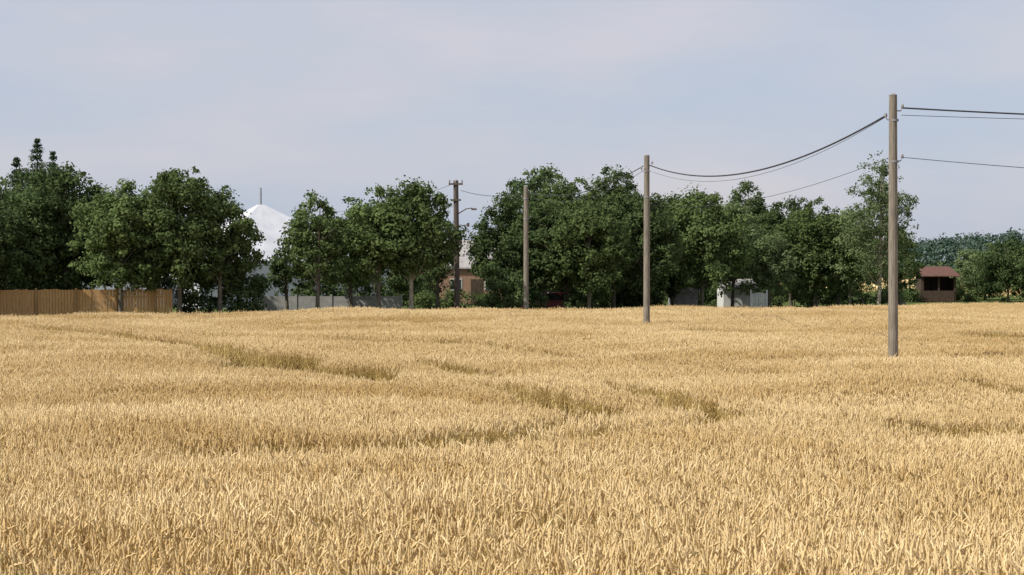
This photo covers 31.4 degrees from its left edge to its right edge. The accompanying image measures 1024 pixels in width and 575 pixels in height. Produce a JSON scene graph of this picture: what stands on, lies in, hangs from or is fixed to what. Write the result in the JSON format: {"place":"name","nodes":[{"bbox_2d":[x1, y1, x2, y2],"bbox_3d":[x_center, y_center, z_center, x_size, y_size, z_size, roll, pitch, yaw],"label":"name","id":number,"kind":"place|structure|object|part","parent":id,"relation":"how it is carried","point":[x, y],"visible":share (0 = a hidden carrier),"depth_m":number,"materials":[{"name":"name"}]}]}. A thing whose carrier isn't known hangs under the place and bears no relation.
{"place":"outdoors","nodes":[
{"label":"outdoors","id":0,"kind":"place"},
{"bbox_2d":[439,269,501,303],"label":"walls","id":1,"kind":"structure","parent":0,"point":[466,276],"depth_m":139.01,"materials":[{"name":"brick"}]},
{"bbox_2d":[444,240,496,268],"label":"roof","id":2,"kind":"structure","parent":1,"relation":"on","point":[464,261],"depth_m":139.79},
{"bbox_2d":[450,279,491,289],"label":"windows","id":3,"kind":"structure","parent":1,"relation":"attached to","point":[461,285],"depth_m":138.97,"materials":[{"name":"white glass"}]},
{"bbox_2d":[471,279,482,304],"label":"door","id":4,"kind":"structure","parent":1,"relation":"attached to","point":[475,284],"depth_m":138.97,"materials":[{"name":"brown wood"}]},
{"bbox_2d":[0,301,1023,574],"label":"wheat field","id":5,"kind":"structure","parent":0,"point":[702,439],"depth_m":22.87,"materials":[{"name":"beige plant"}]},
{"bbox_2d":[0,0,1023,260],"label":"sky","id":6,"kind":"structure","parent":0,"point":[337,99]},
{"bbox_2d":[49,261,1023,314],"bbox_3d":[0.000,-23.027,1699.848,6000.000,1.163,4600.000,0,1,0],"label":"ground","id":7,"kind":"structure","parent":0,"point":[989,300],"depth_m":148.26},
{"bbox_2d":[0,204,28,289],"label":"maple tree","id":8,"kind":"object","parent":7,"relation":"on","point":[5,226],"visible":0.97,"depth_m":92.64,"materials":[{"name":"green plant"}]},
{"bbox_2d":[4,157,53,289],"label":"spruce tree","id":9,"kind":"object","parent":7,"relation":"on","point":[15,160],"visible":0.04,"depth_m":106.76,"materials":[{"name":"green plant"}]},
{"bbox_2d":[0,176,60,289],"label":"maple tree","id":10,"kind":"object","parent":7,"relation":"on","point":[38,256],"visible":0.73,"depth_m":94.72,"materials":[{"name":"green plant"}]},
{"bbox_2d":[2,165,58,289],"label":"maple tree","id":11,"kind":"object","parent":7,"relation":"on","point":[23,176],"visible":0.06,"depth_m":100.50,"materials":[{"name":"green plant"}]},
{"bbox_2d":[4,138,77,312],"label":"spruce tree","id":12,"kind":"object","parent":7,"relation":"on","point":[36,156],"visible":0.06,"depth_m":103.77,"materials":[{"name":"green plant"}]},
{"bbox_2d":[30,278,93,314],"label":"hedge","id":13,"kind":"object","parent":7,"relation":"on","point":[51,286],"visible":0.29,"depth_m":95.11,"materials":[{"name":"green plant"}]},
{"bbox_2d":[18,161,112,295],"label":"maple tree","id":14,"kind":"object","parent":7,"relation":"on","point":[63,183],"visible":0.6,"depth_m":96.01,"materials":[{"name":"green plant"}]},
{"bbox_2d":[45,151,86,287],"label":"spruce tree","id":15,"kind":"object","parent":7,"relation":"on","point":[52,157],"visible":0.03,"depth_m":107.83,"materials":[{"name":"green plant"}]},
{"bbox_2d":[0,288,171,316],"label":"wooden fence","id":16,"kind":"object","parent":7,"relation":"on","point":[35,301],"visible":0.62,"depth_m":94.25,"materials":[{"name":"brown wood"}]},
{"bbox_2d":[53,186,126,289],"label":"maple tree","id":17,"kind":"object","parent":7,"relation":"on","point":[87,281],"visible":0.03,"depth_m":99.48,"materials":[{"name":"green plant"}]},
{"bbox_2d":[83,276,165,306],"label":"white marquee","id":18,"kind":"object","parent":7,"relation":"on","point":[107,288],"depth_m":133.20,"materials":[{"name":"fabric"}]},
{"bbox_2d":[66,178,184,312],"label":"maple tree","id":19,"kind":"object","parent":7,"relation":"on","point":[113,216],"visible":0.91,"depth_m":93.53,"materials":[{"name":"green plant"}]},
{"bbox_2d":[118,189,176,307],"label":"maple tree","id":20,"kind":"object","parent":7,"relation":"on","point":[168,283],"visible":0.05,"depth_m":100.40,"materials":[{"name":"green plant"}]},
{"bbox_2d":[123,166,232,313],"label":"maple tree","id":21,"kind":"object","parent":7,"relation":"on","point":[174,190],"visible":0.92,"depth_m":93.84,"materials":[{"name":"green plant"}]},
{"bbox_2d":[177,185,265,312],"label":"maple tree","id":22,"kind":"object","parent":7,"relation":"on","point":[238,229],"visible":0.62,"depth_m":95.59,"materials":[{"name":"green plant"}]},
{"bbox_2d":[172,257,271,314],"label":"hedge","id":23,"kind":"object","parent":7,"relation":"on","point":[255,288],"visible":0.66,"depth_m":96.55,"materials":[{"name":"green plant"}]},
{"bbox_2d":[224,215,269,300],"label":"maple tree","id":24,"kind":"object","parent":7,"relation":"on","point":[264,262],"visible":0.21,"depth_m":97.85,"materials":[{"name":"green plant"}]},
{"bbox_2d":[166,188,389,307],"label":"white marquee","id":25,"kind":"object","parent":7,"relation":"on","point":[269,221],"visible":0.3,"depth_m":136.22,"materials":[{"name":"fabric"}]},
{"bbox_2d":[266,229,308,310],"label":"maple tree","id":26,"kind":"object","parent":7,"relation":"on","point":[277,268],"visible":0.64,"depth_m":100.65,"materials":[{"name":"green plant"}]},
{"bbox_2d":[277,188,354,308],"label":"lime tree","id":27,"kind":"object","parent":7,"relation":"on","point":[306,237],"visible":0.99,"depth_m":97.75,"materials":[{"name":"green plant"}]},
{"bbox_2d":[260,294,401,310],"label":"concrete panel wall","id":28,"kind":"structure","parent":7,"relation":"on","point":[276,303],"depth_m":104.07,"materials":[{"name":"grey concrete"}]},
{"bbox_2d":[314,196,387,307],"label":"lime tree","id":29,"kind":"object","parent":7,"relation":"on","point":[349,278],"visible":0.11,"depth_m":103.61,"materials":[{"name":"green plant"}]},
{"bbox_2d":[290,266,427,308],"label":"hedge","id":30,"kind":"object","parent":7,"relation":"on","point":[393,284],"visible":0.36,"depth_m":112.71,"materials":[{"name":"green plant"}]},
{"bbox_2d":[333,185,426,308],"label":"oak tree","id":31,"kind":"object","parent":7,"relation":"on","point":[358,234],"visible":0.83,"depth_m":98.03,"materials":[{"name":"green plant"}]},
{"bbox_2d":[390,270,435,297],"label":"hedge","id":32,"kind":"object","parent":7,"relation":"on","point":[429,289],"visible":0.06,"depth_m":157.18,"materials":[{"name":"green plant"}]},
{"bbox_2d":[362,175,470,309],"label":"oak tree","id":33,"kind":"object","parent":7,"relation":"on","point":[415,201],"visible":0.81,"depth_m":98.37,"materials":[{"name":"green plant"}]},
{"bbox_2d":[416,217,461,308],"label":"lime tree","id":34,"kind":"object","parent":7,"relation":"on","point":[438,274],"visible":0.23,"depth_m":105.80,"materials":[{"name":"green plant"}]},
{"bbox_2d":[406,287,492,309],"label":"hedge","id":35,"kind":"object","parent":7,"relation":"on","point":[425,301],"visible":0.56,"depth_m":111.77,"materials":[{"name":"green plant"}]},
{"bbox_2d":[449,180,476,308],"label":"utility pole","id":36,"kind":"object","parent":7,"relation":"on","point":[455,184],"visible":0.81,"depth_m":102.85,"materials":[{"name":"brown wood"}]},
{"bbox_2d":[473,259,530,308],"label":"hedge","id":37,"kind":"object","parent":7,"relation":"on","point":[507,286],"visible":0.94,"depth_m":103.66,"materials":[{"name":"green plant"}]},
{"bbox_2d":[463,192,551,307],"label":"oak tree","id":38,"kind":"object","parent":7,"relation":"on","point":[484,244],"visible":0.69,"depth_m":106.13,"materials":[{"name":"green plant"}]},
{"bbox_2d":[521,185,530,309],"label":"utility pole","id":39,"kind":"object","parent":7,"relation":"on","point":[526,280],"visible":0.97,"depth_m":100.87,"materials":[{"name":"brown wood"}]},
{"bbox_2d":[490,163,562,287],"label":"oak tree","id":40,"kind":"object","parent":7,"relation":"on","point":[543,175],"visible":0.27,"depth_m":111.60,"materials":[{"name":"green plant"}]},
{"bbox_2d":[522,285,549,309],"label":"hedge","id":41,"kind":"object","parent":7,"relation":"on","point":[535,298],"visible":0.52,"depth_m":105.36,"materials":[{"name":"green plant"}]},
{"bbox_2d":[501,199,584,309],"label":"oak tree","id":42,"kind":"object","parent":7,"relation":"on","point":[542,277],"visible":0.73,"depth_m":105.11,"materials":[{"name":"green plant"}]},
{"bbox_2d":[522,292,574,308],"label":"parked car","id":43,"kind":"object","parent":7,"relation":"on","point":[556,299],"visible":0.06,"depth_m":112.01,"materials":[{"name":"red paint"}]},
{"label":"windows","id":44,"kind":"part","parent":43,"relation":"part of","materials":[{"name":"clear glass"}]},
{"bbox_2d":[529,172,620,302],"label":"oak tree","id":45,"kind":"object","parent":7,"relation":"on","point":[565,190],"visible":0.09,"depth_m":108.48,"materials":[{"name":"green plant"}]},
{"bbox_2d":[561,292,603,308],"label":"hedge","id":46,"kind":"object","parent":7,"relation":"on","point":[580,301],"visible":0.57,"depth_m":105.66,"materials":[{"name":"green plant"}]},
{"bbox_2d":[515,279,665,309],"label":"hedge","id":47,"kind":"object","parent":7,"relation":"on","point":[605,304],"visible":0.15,"depth_m":115.04,"materials":[{"name":"green plant"}]},
{"bbox_2d":[545,186,638,308],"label":"oak tree","id":48,"kind":"object","parent":7,"relation":"on","point":[589,220],"visible":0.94,"depth_m":104.09,"materials":[{"name":"green plant"}]},
{"bbox_2d":[580,164,665,308],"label":"oak tree","id":49,"kind":"object","parent":7,"relation":"on","point":[618,197],"visible":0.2,"depth_m":110.13,"materials":[{"name":"green plant"}]},
{"bbox_2d":[606,172,654,307],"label":"spruce tree","id":50,"kind":"object","parent":7,"relation":"on","point":[626,300],"visible":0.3,"depth_m":115.19,"materials":[{"name":"green plant"}]},
{"bbox_2d":[640,154,652,322],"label":"utility pole","id":51,"kind":"object","parent":7,"relation":"on","point":[646,290],"visible":0.96,"depth_m":79.88,"materials":[{"name":"brown wood"}]},
{"bbox_2d":[610,192,685,297],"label":"oak tree","id":52,"kind":"object","parent":7,"relation":"on","point":[660,246],"visible":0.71,"depth_m":106.40,"materials":[{"name":"green plant"}]},
{"bbox_2d":[664,285,699,306],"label":"garden shed","id":53,"kind":"structure","parent":7,"relation":"on","point":[681,299],"depth_m":117.13,"materials":[{"name":"concrete"}]},
{"bbox_2d":[652,191,724,305],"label":"lime tree","id":54,"kind":"object","parent":7,"relation":"on","point":[671,292],"visible":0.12,"depth_m":114.22,"materials":[{"name":"green plant"}]},
{"bbox_2d":[619,284,771,306],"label":"hedge","id":55,"kind":"object","parent":7,"relation":"on","point":[710,296],"visible":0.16,"depth_m":135.56,"materials":[{"name":"green plant"}]},
{"bbox_2d":[657,182,762,306],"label":"lime tree","id":56,"kind":"object","parent":7,"relation":"on","point":[716,231],"visible":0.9,"depth_m":111.96,"materials":[{"name":"green plant"}]},
{"bbox_2d":[415,227,1023,269],"bbox_3d":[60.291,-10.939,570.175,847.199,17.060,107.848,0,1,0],"label":"distant forest","id":57,"kind":"object","parent":7,"relation":"on","point":[949,247],"visible":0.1,"depth_m":548.52,"materials":[{"name":"green plant"}]},
{"bbox_2d":[713,279,757,307],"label":"garden shed","id":58,"kind":"structure","parent":7,"relation":"on","point":[739,300],"depth_m":121.05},
{"bbox_2d":[698,200,773,307],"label":"lime tree","id":59,"kind":"object","parent":7,"relation":"on","point":[751,233],"visible":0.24,"depth_m":117.06,"materials":[{"name":"green plant"}]},
{"bbox_2d":[725,179,768,283],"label":"ash tree","id":60,"kind":"object","parent":7,"relation":"on","point":[759,207],"visible":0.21,"depth_m":129.25,"materials":[{"name":"green plant"}]},
{"bbox_2d":[750,290,767,307],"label":"garden gate","id":61,"kind":"structure","parent":7,"relation":"on","point":[756,301],"depth_m":114.01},
{"bbox_2d":[750,205,786,295],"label":"lime tree","id":62,"kind":"object","parent":7,"relation":"on","point":[754,289],"depth_m":131.15,"materials":[{"name":"green plant"}]},
{"bbox_2d":[746,231,800,306],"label":"young lime tree","id":63,"kind":"object","parent":7,"relation":"on","point":[777,245],"visible":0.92,"depth_m":116.33,"materials":[{"name":"green plant"}]},
{"bbox_2d":[746,195,829,307],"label":"lime tree","id":64,"kind":"object","parent":7,"relation":"on","point":[770,223],"visible":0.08,"depth_m":125.44,"materials":[{"name":"green plant"}]},
{"bbox_2d":[767,196,858,306],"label":"lime tree","id":65,"kind":"object","parent":7,"relation":"on","point":[807,248],"visible":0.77,"depth_m":120.56,"materials":[{"name":"green plant"}]},
{"bbox_2d":[770,285,907,306],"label":"hedge","id":66,"kind":"object","parent":7,"relation":"on","point":[831,300],"visible":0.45,"depth_m":136.05,"materials":[{"name":"green plant"}]},
{"bbox_2d":[832,224,866,305],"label":"lime tree","id":67,"kind":"object","parent":7,"relation":"on","point":[858,287],"visible":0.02,"depth_m":133.61,"materials":[{"name":"green plant"}]},
{"bbox_2d":[821,208,887,305],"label":"lime tree","id":68,"kind":"object","parent":7,"relation":"on","point":[837,269],"visible":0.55,"depth_m":120.12,"materials":[{"name":"green plant"}]},
{"bbox_2d":[837,150,919,304],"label":"birch tree","id":69,"kind":"object","parent":7,"relation":"on","point":[879,208],"visible":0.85,"depth_m":116.47,"materials":[{"name":"green plant"}]},
{"bbox_2d":[884,93,903,357],"bbox_3d":[10.462,-1.153,49.988,0.284,8.333,0.491,-2,2,-64],"label":"utility pole","id":70,"kind":"object","parent":7,"relation":"on","point":[893,276],"visible":0.96,"depth_m":49.88,"materials":[{"name":"brown wood"}]},
{"bbox_2d":[335,107,1023,211],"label":"overhead cable","id":71,"kind":"object","parent":70,"relation":"attached to","point":[876,121],"visible":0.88,"depth_m":56.02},
{"bbox_2d":[864,226,924,292],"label":"lime tree","id":72,"kind":"object","parent":7,"relation":"on","point":[917,267],"visible":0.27,"depth_m":127.49,"materials":[{"name":"green plant"}]},
{"bbox_2d":[903,285,924,301],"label":"hedge","id":73,"kind":"object","parent":7,"relation":"on","point":[913,295],"visible":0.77,"depth_m":148.50,"materials":[{"name":"green plant"}]},
{"bbox_2d":[915,266,960,301],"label":"wooden shelter","id":74,"kind":"object","parent":7,"relation":"on","point":[935,284],"visible":0.84,"depth_m":148.94,"materials":[{"name":"brown wood"}]},
{"bbox_2d":[949,247,985,296],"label":"hawthorn bush","id":75,"kind":"object","parent":7,"relation":"on","point":[963,269],"visible":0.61,"depth_m":154.55,"materials":[{"name":"green plant"}]},
{"bbox_2d":[956,283,981,301],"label":"hedge","id":76,"kind":"object","parent":7,"relation":"on","point":[970,295],"visible":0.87,"depth_m":151.61,"materials":[{"name":"green plant"}]},
{"bbox_2d":[965,243,999,299],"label":"maple tree","id":77,"kind":"object","parent":7,"relation":"on","point":[982,293],"visible":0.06,"depth_m":157.76,"materials":[{"name":"green plant"}]},
{"bbox_2d":[969,237,1023,301],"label":"maple tree","id":78,"kind":"object","parent":7,"relation":"on","point":[998,261],"visible":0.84,"depth_m":149.34,"materials":[{"name":"green plant"}]},
{"bbox_2d":[1008,242,1023,299],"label":"maple tree","id":79,"kind":"object","parent":7,"relation":"on","point":[1019,266],"visible":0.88,"depth_m":147.56,"materials":[{"name":"green plant"}]},
{"bbox_2d":[781,276,1021,296],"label":"grain field","id":80,"kind":"structure","parent":0,"point":[874,285],"depth_m":186.96,"materials":[{"name":"beige plant"}]}
]}

